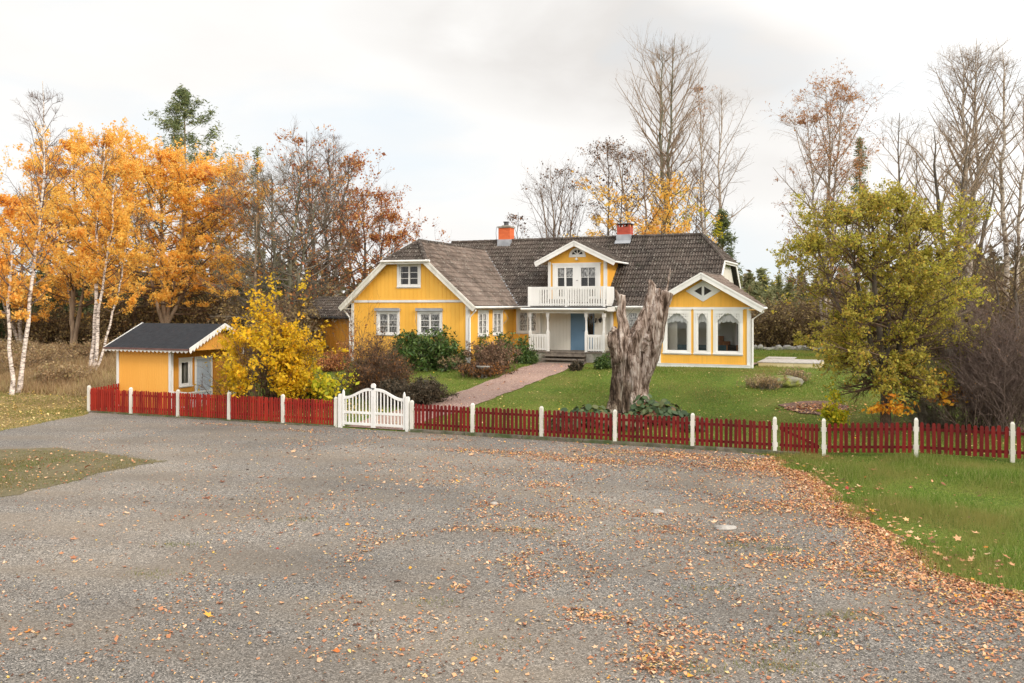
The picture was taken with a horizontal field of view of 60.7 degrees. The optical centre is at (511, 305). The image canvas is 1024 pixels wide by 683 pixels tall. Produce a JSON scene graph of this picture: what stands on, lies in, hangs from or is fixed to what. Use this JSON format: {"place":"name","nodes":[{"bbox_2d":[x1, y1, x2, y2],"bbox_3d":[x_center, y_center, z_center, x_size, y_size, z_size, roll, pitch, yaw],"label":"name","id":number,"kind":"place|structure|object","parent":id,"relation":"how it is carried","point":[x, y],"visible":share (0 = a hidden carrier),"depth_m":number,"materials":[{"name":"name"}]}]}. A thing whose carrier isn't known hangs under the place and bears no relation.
{"place":"outdoors","nodes":[
{"label":"outdoors","id":0,"kind":"place"},
{"bbox_2d":[0,340,228,396],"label":"meadow grass","id":1,"kind":"structure","parent":0,"point":[107,364],"depth_m":41.14,"materials":[{"name":"plant"}]},
{"bbox_2d":[347,361,584,429],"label":"garden path","id":2,"kind":"structure","parent":0,"point":[479,393],"depth_m":35.96,"materials":[{"name":"pink stone"}]},
{"bbox_2d":[0,350,1023,591],"bbox_3d":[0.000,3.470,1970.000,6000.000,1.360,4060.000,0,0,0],"label":"ground","id":3,"kind":"structure","parent":0,"point":[733,378],"depth_m":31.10,"materials":[{"name":"green plant"}]},
{"bbox_2d":[0,192,45,394],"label":"birch tree","id":4,"kind":"object","parent":3,"relation":"on","point":[9,214],"visible":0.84,"depth_m":38.86,"materials":[{"name":"orange plant"}]},
{"bbox_2d":[1,303,63,344],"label":"thicket shrub","id":5,"kind":"object","parent":3,"relation":"on","point":[35,327],"visible":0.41,"depth_m":59.31,"materials":[{"name":"brown plant"}]},
{"bbox_2d":[0,81,80,392],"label":"birch tree","id":6,"kind":"object","parent":3,"relation":"on","point":[39,221],"visible":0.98,"depth_m":39.42,"materials":[{"name":"orange plant"}]},
{"bbox_2d":[0,337,83,371],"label":"meadow brush","id":7,"kind":"object","parent":3,"relation":"on","point":[34,357],"visible":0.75,"depth_m":45.49,"materials":[{"name":"plant"}]},
{"bbox_2d":[0,386,86,427],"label":"fallen leaves","id":8,"kind":"object","parent":3,"relation":"on","point":[13,409],"visible":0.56,"depth_m":34.70,"materials":[{"name":"plant"}]},
{"bbox_2d":[0,187,102,342],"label":"birch tree","id":9,"kind":"object","parent":3,"relation":"on","point":[20,306],"visible":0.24,"depth_m":57.52,"materials":[{"name":"plant"}]},
{"bbox_2d":[0,366,115,430],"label":"verge grass","id":10,"kind":"structure","parent":3,"relation":"on","point":[42,411],"depth_m":35.07,"materials":[{"name":"plant"}]},
{"bbox_2d":[27,359,95,385],"bbox_3d":[-21.354,3.152,41.317,2.826,1.238,3.131,0,0,-15],"label":"meadow brush","id":11,"kind":"object","parent":3,"relation":"on","point":[47,373],"visible":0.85,"depth_m":41.08,"materials":[{"name":"plant"}]},
{"bbox_2d":[31,302,104,344],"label":"thicket shrub","id":12,"kind":"object","parent":3,"relation":"on","point":[65,332],"visible":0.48,"depth_m":58.77,"materials":[{"name":"brown plant"}]},
{"bbox_2d":[39,339,105,361],"bbox_3d":[-24.657,2.484,49.224,3.631,1.447,3.338,0,0,-30],"label":"meadow brush","id":13,"kind":"object","parent":3,"relation":"on","point":[76,346],"visible":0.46,"depth_m":48.83,"materials":[{"name":"plant"}]},
{"bbox_2d":[0,121,155,342],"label":"maple tree","id":14,"kind":"object","parent":3,"relation":"on","point":[69,292],"visible":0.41,"depth_m":55.27,"materials":[{"name":"orange plant"}]},
{"bbox_2d":[0,447,167,496],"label":"verge","id":15,"kind":"structure","parent":3,"relation":"on","point":[45,471],"depth_m":22.56,"materials":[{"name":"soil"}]},
{"bbox_2d":[48,142,168,370],"bbox_3d":[-20.680,-2.540,44.784,5.115,12.124,4.873,0,0,14],"label":"birch tree","id":16,"kind":"object","parent":3,"relation":"on","point":[120,225],"visible":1,"depth_m":44.44,"materials":[{"name":"orange plant"}]},
{"bbox_2d":[74,295,158,342],"bbox_3d":[-25.875,1.247,57.858,5.957,4.693,6.316,0,0,-5],"label":"thicket shrub","id":17,"kind":"object","parent":3,"relation":"on","point":[117,330],"visible":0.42,"depth_m":57.00,"materials":[{"name":"brown plant"}]},
{"bbox_2d":[30,116,287,322],"bbox_3d":[-20.724,-4.066,53.862,14.473,14.093,12.472,0,0,0],"label":"maple tree","id":18,"kind":"object","parent":3,"relation":"on","point":[182,254],"visible":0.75,"depth_m":52.92,"materials":[{"name":"orange plant"}]},
{"bbox_2d":[103,322,249,409],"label":"garden shed","id":19,"kind":"structure","parent":3,"relation":"on","point":[159,357],"depth_m":35.12,"materials":[{"name":"yellow paint"}]},
{"bbox_2d":[178,357,193,387],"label":"window","id":20,"kind":"structure","parent":19,"relation":"in","point":[185,363],"depth_m":35.26,"materials":[{"name":"white paint"}]},
{"bbox_2d":[197,358,209,396],"bbox_3d":[-12.692,3.136,35.965,0.050,1.950,0.800,0,0,24],"label":"door","id":21,"kind":"structure","parent":19,"relation":"in","point":[199,361],"depth_m":35.95,"materials":[{"name":"grey paint"}]},
{"bbox_2d":[134,284,233,323],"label":"thicket shrub","id":22,"kind":"object","parent":3,"relation":"on","point":[177,318],"visible":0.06,"depth_m":57.01,"materials":[{"name":"brown plant"}]},
{"bbox_2d":[108,83,277,301],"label":"pine tree","id":23,"kind":"object","parent":3,"relation":"on","point":[176,122],"visible":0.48,"depth_m":67.67,"materials":[{"name":"green plant"}]},
{"bbox_2d":[89,411,334,426],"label":"kerb","id":24,"kind":"structure","parent":3,"relation":"on","point":[215,419],"depth_m":31.91,"materials":[{"name":"concrete"}]},
{"bbox_2d":[87,385,337,426],"bbox_3d":[-11.296,3.680,32.121,11.474,1.141,0.104,0,0,22],"label":"picket fence","id":25,"kind":"object","parent":24,"relation":"on","point":[130,401],"visible":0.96,"depth_m":31.94,"materials":[{"name":"red paint"}]},
{"bbox_2d":[172,276,252,323],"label":"thicket shrub","id":26,"kind":"object","parent":3,"relation":"on","point":[202,317],"visible":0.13,"depth_m":54.58,"materials":[{"name":"brown plant"}]},
{"bbox_2d":[194,329,260,410],"bbox_3d":[-10.712,2.419,33.556,2.938,3.307,2.774,0,0,0],"label":"yellow shrub","id":27,"kind":"object","parent":3,"relation":"on","point":[217,383],"visible":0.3,"depth_m":33.31,"materials":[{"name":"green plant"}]},
{"bbox_2d":[202,291,287,353],"bbox_3d":[-15.536,1.163,51.978,5.958,4.764,6.316,0,0,23],"label":"thicket shrub","id":28,"kind":"object","parent":3,"relation":"on","point":[228,321],"visible":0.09,"depth_m":51.00,"materials":[{"name":"brown plant"}]},
{"bbox_2d":[233,212,273,354],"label":"bare tree","id":29,"kind":"object","parent":3,"relation":"on","point":[255,260],"visible":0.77,"depth_m":50.12,"materials":[{"name":"brown plant"}]},
{"bbox_2d":[228,146,287,301],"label":"pine tree","id":30,"kind":"object","parent":3,"relation":"on","point":[257,152],"visible":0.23,"depth_m":59.92,"materials":[{"name":"green plant"}]},
{"bbox_2d":[176,135,371,335],"bbox_3d":[-14.373,-3.346,51.956,12.100,12.638,11.941,0,0,0],"label":"bare tree","id":31,"kind":"object","parent":3,"relation":"on","point":[279,238],"visible":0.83,"depth_m":51.62,"materials":[{"name":"brown plant"}]},
{"bbox_2d":[201,263,348,413],"bbox_3d":[-9.101,1.123,32.802,5.523,5.910,4.566,0,0,-34],"label":"yellow shrub","id":32,"kind":"object","parent":3,"relation":"on","point":[290,362],"visible":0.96,"depth_m":32.44,"materials":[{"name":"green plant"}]},
{"bbox_2d":[238,289,336,356],"bbox_3d":[-13.120,1.169,49.775,6.316,4.838,5.957,0,0,-4],"label":"thicket shrub","id":33,"kind":"object","parent":3,"relation":"on","point":[303,319],"visible":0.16,"depth_m":49.51,"materials":[{"name":"brown plant"}]},
{"bbox_2d":[261,272,335,334],"bbox_3d":[-12.939,0.736,53.761,6.553,6.044,6.947,0,0,-28],"label":"thicket shrub","id":34,"kind":"object","parent":3,"relation":"on","point":[306,301],"visible":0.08,"depth_m":53.33,"materials":[{"name":"brown plant"}]},
{"bbox_2d":[292,296,350,355],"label":"outbuilding","id":35,"kind":"structure","parent":3,"relation":"on","point":[330,310],"depth_m":51.02,"materials":[{"name":"paint"}]},
{"bbox_2d":[249,117,403,297],"bbox_3d":[-12.745,-4.761,58.562,10.715,15.537,8.761,0,0,0],"label":"oak tree","id":36,"kind":"object","parent":3,"relation":"on","point":[355,164],"visible":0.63,"depth_m":57.81,"materials":[{"name":"brown plant"}]},
{"bbox_2d":[315,349,347,371],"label":"red shrub","id":37,"kind":"object","parent":3,"relation":"on","point":[326,360],"visible":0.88,"depth_m":41.65,"materials":[{"name":"orange plant"}]},
{"bbox_2d":[305,367,359,409],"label":"seedling maple","id":38,"kind":"object","parent":3,"relation":"on","point":[323,389],"visible":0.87,"depth_m":32.94,"materials":[{"name":"yellow plant"}]},
{"bbox_2d":[330,286,389,364],"bbox_3d":[-7.524,0.975,42.581,3.243,4.110,4.410,0,0,0],"label":"thin shrub","id":39,"kind":"object","parent":3,"relation":"on","point":[362,343],"visible":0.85,"depth_m":42.60,"materials":[{"name":"brown plant"}]},
{"bbox_2d":[293,182,450,296],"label":"oak tree","id":40,"kind":"object","parent":3,"relation":"on","point":[396,237],"visible":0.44,"depth_m":61.64,"materials":[{"name":"brown plant"}]},
{"bbox_2d":[338,383,409,431],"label":"garden gate","id":41,"kind":"structure","parent":3,"relation":"on","point":[343,411],"depth_m":29.39,"materials":[{"name":"white paint"}]},
{"bbox_2d":[329,326,421,398],"bbox_3d":[-5.598,2.387,35.516,3.698,3.247,3.862,0,0,-24],"label":"brown shrub","id":42,"kind":"object","parent":3,"relation":"on","point":[369,371],"visible":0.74,"depth_m":35.05,"materials":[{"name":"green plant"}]},
{"bbox_2d":[387,329,425,364],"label":"rhododendron","id":43,"kind":"object","parent":3,"relation":"on","point":[409,337],"visible":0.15,"depth_m":42.88,"materials":[{"name":"green plant"}]},
{"bbox_2d":[361,373,458,405],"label":"juniper shrub","id":44,"kind":"object","parent":3,"relation":"on","point":[421,390],"visible":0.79,"depth_m":33.15,"materials":[{"name":"brown plant"}]},
{"bbox_2d":[398,324,470,371],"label":"rhododendron","id":45,"kind":"object","parent":3,"relation":"on","point":[439,345],"visible":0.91,"depth_m":41.00,"materials":[{"name":"green plant"}]},
{"bbox_2d":[458,358,517,378],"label":"sedum clump","id":46,"kind":"object","parent":3,"relation":"on","point":[473,369],"visible":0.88,"depth_m":38.76,"materials":[{"name":"brown plant"}]},
{"bbox_2d":[462,338,521,372],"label":"perennial clump","id":47,"kind":"object","parent":3,"relation":"on","point":[486,353],"visible":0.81,"depth_m":40.38,"materials":[{"name":"brown plant"}]},
{"bbox_2d":[0,412,1023,682],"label":"gravel yard","id":48,"kind":"structure","parent":3,"relation":"on","point":[254,560],"depth_m":13.61,"materials":[{"name":"grey gravel"}]},
{"bbox_2d":[0,417,1023,682],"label":"fallen leaves","id":49,"kind":"object","parent":48,"relation":"on","point":[868,527],"visible":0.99,"depth_m":14.00,"materials":[{"name":"brown plant"}]},
{"bbox_2d":[118,515,907,677],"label":"weeds","id":50,"kind":"object","parent":48,"relation":"on","point":[787,665],"visible":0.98,"depth_m":11.16,"materials":[{"name":"plant"}]},
{"bbox_2d":[8,239,1023,313],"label":"wood","id":51,"kind":"object","parent":3,"relation":"on","point":[745,275],"depth_m":133.07,"materials":[{"name":"green plant"}]},
{"bbox_2d":[511,335,539,364],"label":"laurel shrub","id":52,"kind":"object","parent":3,"relation":"on","point":[527,356],"visible":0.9,"depth_m":43.39,"materials":[{"name":"green plant"}]},
{"bbox_2d":[338,221,766,367],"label":"yellow house","id":53,"kind":"structure","parent":3,"relation":"on","point":[553,299],"depth_m":44.87,"materials":[{"name":"tile"}]},
{"bbox_2d":[374,308,399,335],"bbox_3d":[-6.232,0.805,44.315,1.460,1.410,0.470,0,0,24],"label":"window","id":54,"kind":"structure","parent":53,"relation":"in","point":[392,315],"depth_m":44.27,"materials":[{"name":"white paint"}]},
{"bbox_2d":[397,264,420,287],"bbox_3d":[-5.106,-1.548,43.873,1.420,1.315,0.380,0,0,24],"label":"window","id":55,"kind":"structure","parent":53,"relation":"in","point":[408,275],"depth_m":43.95,"materials":[{"name":"white paint"}]},
{"bbox_2d":[415,308,442,335],"bbox_3d":[-4.033,0.805,43.354,1.500,1.410,0.470,0,0,24],"label":"window","id":56,"kind":"structure","parent":53,"relation":"in","point":[427,318],"depth_m":43.34,"materials":[{"name":"white paint"}]},
{"bbox_2d":[478,310,489,336],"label":"window","id":57,"kind":"structure","parent":53,"relation":"in","point":[483,315],"depth_m":44.04,"materials":[{"name":"white paint"}]},
{"bbox_2d":[492,310,503,335],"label":"window","id":58,"kind":"structure","parent":53,"relation":"in","point":[497,315],"depth_m":45.58,"materials":[{"name":"white paint"}]},
{"bbox_2d":[516,309,537,333],"bbox_3d":[0.885,0.828,47.236,1.370,1.365,0.380,0,0,24],"label":"window","id":59,"kind":"structure","parent":53,"relation":"in","point":[522,319],"depth_m":47.25,"materials":[{"name":"white paint"}]},
{"bbox_2d":[552,262,600,299],"bbox_3d":[3.483,-1.260,46.247,2.720,2.020,0.592,0,0,24],"label":"balcony door","id":60,"kind":"structure","parent":53,"relation":"in","point":[564,274],"depth_m":46.19,"materials":[{"name":"white paint"}]},
{"bbox_2d":[572,313,584,349],"bbox_3d":[3.529,1.340,45.954,0.800,1.960,0.054,0,0,24],"label":"front door","id":61,"kind":"structure","parent":53,"relation":"in","point":[578,319],"depth_m":45.94,"materials":[{"name":"blue paint"}]},
{"bbox_2d":[662,309,691,354],"bbox_3d":[7.678,1.193,40.690,1.380,2.115,0.220,0,0,24],"label":"window","id":62,"kind":"structure","parent":53,"relation":"in","point":[682,315],"depth_m":40.65,"materials":[{"name":"white paint"}]},
{"bbox_2d":[693,309,711,354],"bbox_3d":[8.755,1.193,40.220,0.850,2.115,0.220,0,0,24],"label":"window","id":63,"kind":"structure","parent":53,"relation":"in","point":[700,315],"depth_m":40.21,"materials":[{"name":"white paint"}]},
{"bbox_2d":[686,281,719,300],"bbox_3d":[8.765,-0.690,40.149,1.600,0.980,0.038,0,0,24],"label":"diamond window","id":64,"kind":"structure","parent":53,"relation":"in","point":[702,290],"depth_m":40.13,"materials":[{"name":"white paint"}]},
{"bbox_2d":[712,309,743,355],"bbox_3d":[9.820,1.193,39.755,1.390,2.115,0.220,0,0,24],"label":"window","id":65,"kind":"structure","parent":53,"relation":"in","point":[719,315],"depth_m":39.75,"materials":[{"name":"white paint"}]},
{"bbox_2d":[518,151,609,237],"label":"alder tree","id":66,"kind":"object","parent":3,"relation":"on","point":[560,172],"visible":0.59,"depth_m":61.95,"materials":[{"name":"grey plant"}]},
{"bbox_2d":[568,404,612,426],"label":"bergenia plant","id":67,"kind":"object","parent":3,"relation":"on","point":[588,407],"visible":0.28,"depth_m":28.94,"materials":[{"name":"green plant"}]},
{"bbox_2d":[162,368,1023,456],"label":"fallen leaves","id":68,"kind":"object","parent":3,"relation":"on","point":[712,406],"visible":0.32,"depth_m":31.54,"materials":[{"name":"brown plant"}]},
{"bbox_2d":[410,429,799,455],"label":"kerb","id":69,"kind":"structure","parent":3,"relation":"on","point":[660,445],"depth_m":26.36,"materials":[{"name":"concrete"}]},
{"bbox_2d":[410,400,777,450],"bbox_3d":[2.036,3.680,26.707,11.674,1.140,0.105,0,0,22],"label":"picket fence","id":70,"kind":"object","parent":69,"relation":"on","point":[541,415],"visible":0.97,"depth_m":26.47,"materials":[{"name":"red paint"}]},
{"bbox_2d":[780,422,819,453],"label":"wicket gate","id":71,"kind":"structure","parent":69,"relation":"on","point":[799,428],"depth_m":24.27,"materials":[{"name":"red paint"}]},
{"bbox_2d":[566,135,653,235],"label":"alder tree","id":72,"kind":"object","parent":3,"relation":"on","point":[608,177],"visible":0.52,"depth_m":59.98,"materials":[{"name":"brown plant"}]},
{"bbox_2d":[607,267,675,414],"bbox_3d":[4.532,1.420,30.793,2.719,5.683,1.616,0,0,0],"label":"tree stump","id":73,"kind":"object","parent":3,"relation":"on","point":[635,350],"visible":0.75,"depth_m":30.62,"materials":[{"name":"brown wood"}]},
{"bbox_2d":[628,394,659,415],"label":"bergenia plant","id":74,"kind":"object","parent":3,"relation":"on","point":[639,405],"visible":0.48,"depth_m":29.45,"materials":[{"name":"green plant"}]},
{"bbox_2d":[563,140,749,242],"bbox_3d":[9.562,-4.143,57.830,12.034,14.286,8.284,0,0,21],"label":"maple tree","id":75,"kind":"object","parent":3,"relation":"on","point":[656,229],"visible":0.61,"depth_m":57.37,"materials":[{"name":"orange plant"}]},
{"bbox_2d":[613,22,714,233],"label":"aspen tree","id":76,"kind":"object","parent":3,"relation":"on","point":[664,110],"visible":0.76,"depth_m":66.08,"materials":[{"name":"brown plant"}]},
{"bbox_2d":[640,398,688,425],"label":"bergenia plant","id":77,"kind":"object","parent":3,"relation":"on","point":[653,410],"visible":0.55,"depth_m":28.63,"materials":[{"name":"green plant"}]},
{"bbox_2d":[674,192,726,243],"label":"alder tree","id":78,"kind":"object","parent":3,"relation":"on","point":[705,215],"visible":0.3,"depth_m":61.48,"materials":[{"name":"grey plant"}]},
{"bbox_2d":[686,82,724,236],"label":"birch tree","id":79,"kind":"object","parent":3,"relation":"on","point":[702,163],"visible":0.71,"depth_m":67.94,"materials":[{"name":"grey plant"}]},
{"bbox_2d":[672,87,755,248],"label":"birch tree","id":80,"kind":"object","parent":3,"relation":"on","point":[720,202],"visible":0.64,"depth_m":69.43,"materials":[{"name":"grey plant"}]},
{"bbox_2d":[711,206,753,308],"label":"pine tree","id":81,"kind":"object","parent":3,"relation":"on","point":[727,237],"visible":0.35,"depth_m":63.72,"materials":[{"name":"green plant"}]},
{"bbox_2d":[736,372,789,389],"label":"grass tuft","id":82,"kind":"object","parent":3,"relation":"on","point":[762,380],"visible":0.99,"depth_m":33.94,"materials":[{"name":"plant"}]},
{"bbox_2d":[753,266,777,312],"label":"spruce tree","id":83,"kind":"object","parent":3,"relation":"on","point":[761,272],"visible":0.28,"depth_m":124.77,"materials":[{"name":"green plant"}]},
{"bbox_2d":[751,296,793,346],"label":"thicket shrub","id":84,"kind":"object","parent":3,"relation":"on","point":[765,332],"visible":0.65,"depth_m":59.28,"materials":[{"name":"brown plant"}]},
{"bbox_2d":[751,289,816,346],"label":"thicket shrub","id":85,"kind":"object","parent":3,"relation":"on","point":[778,304],"visible":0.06,"depth_m":61.81,"materials":[{"name":"brown plant"}]},
{"bbox_2d":[758,357,823,368],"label":"timber deck","id":86,"kind":"structure","parent":3,"relation":"on","point":[785,361],"depth_m":40.40,"materials":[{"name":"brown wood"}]},
{"bbox_2d":[768,293,836,345],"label":"thicket shrub","id":87,"kind":"object","parent":3,"relation":"on","point":[803,326],"visible":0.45,"depth_m":57.67,"materials":[{"name":"brown plant"}]},
{"bbox_2d":[779,401,847,414],"bbox_3d":[10.548,3.508,30.357,2.218,0.215,2.188,0,0,-23],"label":"soil patch","id":88,"kind":"object","parent":3,"relation":"on","point":[804,403],"visible":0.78,"depth_m":30.66,"materials":[{"name":"brown soil"}]},
{"bbox_2d":[760,57,902,344],"bbox_3d":[19.885,-6.093,55.877,8.509,18.080,7.729,0,0,0],"label":"birch tree","id":89,"kind":"object","parent":3,"relation":"on","point":[848,97],"visible":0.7,"depth_m":55.66,"materials":[{"name":"plant"}]},
{"bbox_2d":[815,380,851,427],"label":"yellow sapling","id":90,"kind":"object","parent":3,"relation":"on","point":[837,415],"visible":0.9,"depth_m":26.60,"materials":[{"name":"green plant"}]},
{"bbox_2d":[839,137,878,290],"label":"pine tree","id":91,"kind":"object","parent":3,"relation":"on","point":[862,167],"visible":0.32,"depth_m":59.92,"materials":[{"name":"green plant"}]},
{"bbox_2d":[737,448,1023,600],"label":"grass","id":92,"kind":"structure","parent":3,"relation":"on","point":[973,475],"depth_m":18.26,"materials":[{"name":"green plant"}]},
{"bbox_2d":[788,452,1023,583],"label":"maple leaves","id":93,"kind":"object","parent":92,"relation":"on","point":[931,537],"visible":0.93,"depth_m":15.65,"materials":[{"name":"orange plant"}]},
{"bbox_2d":[861,391,918,434],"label":"maple sapling","id":94,"kind":"object","parent":3,"relation":"on","point":[897,410],"visible":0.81,"depth_m":25.77,"materials":[{"name":"orange plant"}]},
{"bbox_2d":[760,176,1020,426],"bbox_3d":[11.370,-0.058,26.530,7.914,7.835,6.588,0,0,0],"label":"olive green tree","id":95,"kind":"object","parent":3,"relation":"on","point":[890,372],"visible":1,"depth_m":26.15,"materials":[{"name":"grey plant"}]},
{"bbox_2d":[864,111,948,331],"bbox_3d":[22.654,-4.135,50.082,5.490,14.168,4.638,0,0,-33],"label":"alder tree","id":96,"kind":"object","parent":3,"relation":"on","point":[899,159],"visible":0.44,"depth_m":49.97,"materials":[{"name":"grey plant"}]},
{"bbox_2d":[821,418,1023,462],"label":"picket fence","id":97,"kind":"object","parent":3,"relation":"on","point":[1012,433],"visible":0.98,"depth_m":23.07,"materials":[{"name":"red paint"}]},
{"bbox_2d":[894,392,965,427],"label":"bare shrub","id":98,"kind":"object","parent":3,"relation":"on","point":[925,416],"visible":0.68,"depth_m":26.28,"materials":[{"name":"brown plant"}]},
{"bbox_2d":[927,371,975,428],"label":"maple sapling","id":99,"kind":"object","parent":3,"relation":"on","point":[945,399],"visible":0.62,"depth_m":26.05,"materials":[{"name":"orange plant"}]},
{"bbox_2d":[890,102,1023,361],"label":"alder tree","id":100,"kind":"object","parent":3,"relation":"on","point":[938,182],"visible":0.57,"depth_m":43.71,"materials":[{"name":"grey plant"}]},
{"bbox_2d":[900,272,1023,437],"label":"bare shrub","id":101,"kind":"object","parent":3,"relation":"on","point":[995,387],"visible":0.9,"depth_m":25.48,"materials":[{"name":"brown plant"}]},
{"bbox_2d":[909,32,1023,303],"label":"birch tree","id":102,"kind":"object","parent":3,"relation":"on","point":[973,105],"visible":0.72,"depth_m":48.02,"materials":[{"name":"grey plant"}]},
{"bbox_2d":[941,214,1023,358],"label":"alder tree","id":103,"kind":"object","parent":3,"relation":"on","point":[1014,269],"visible":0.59,"depth_m":41.93,"materials":[{"name":"brown plant"}]},
{"bbox_2d":[961,45,1023,297],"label":"birch tree","id":104,"kind":"object","parent":3,"relation":"on","point":[1001,186],"visible":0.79,"depth_m":46.14,"materials":[{"name":"grey plant"}]},
{"bbox_2d":[0,0,1023,296],"label":"sky","id":105,"kind":"structure","parent":0,"point":[458,96],"materials":[{"name":"white"}]},
{"bbox_2d":[342,347,959,379],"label":"lawn grass","id":106,"kind":"structure","parent":0,"point":[812,354],"depth_m":41.40,"materials":[{"name":"green plant"}]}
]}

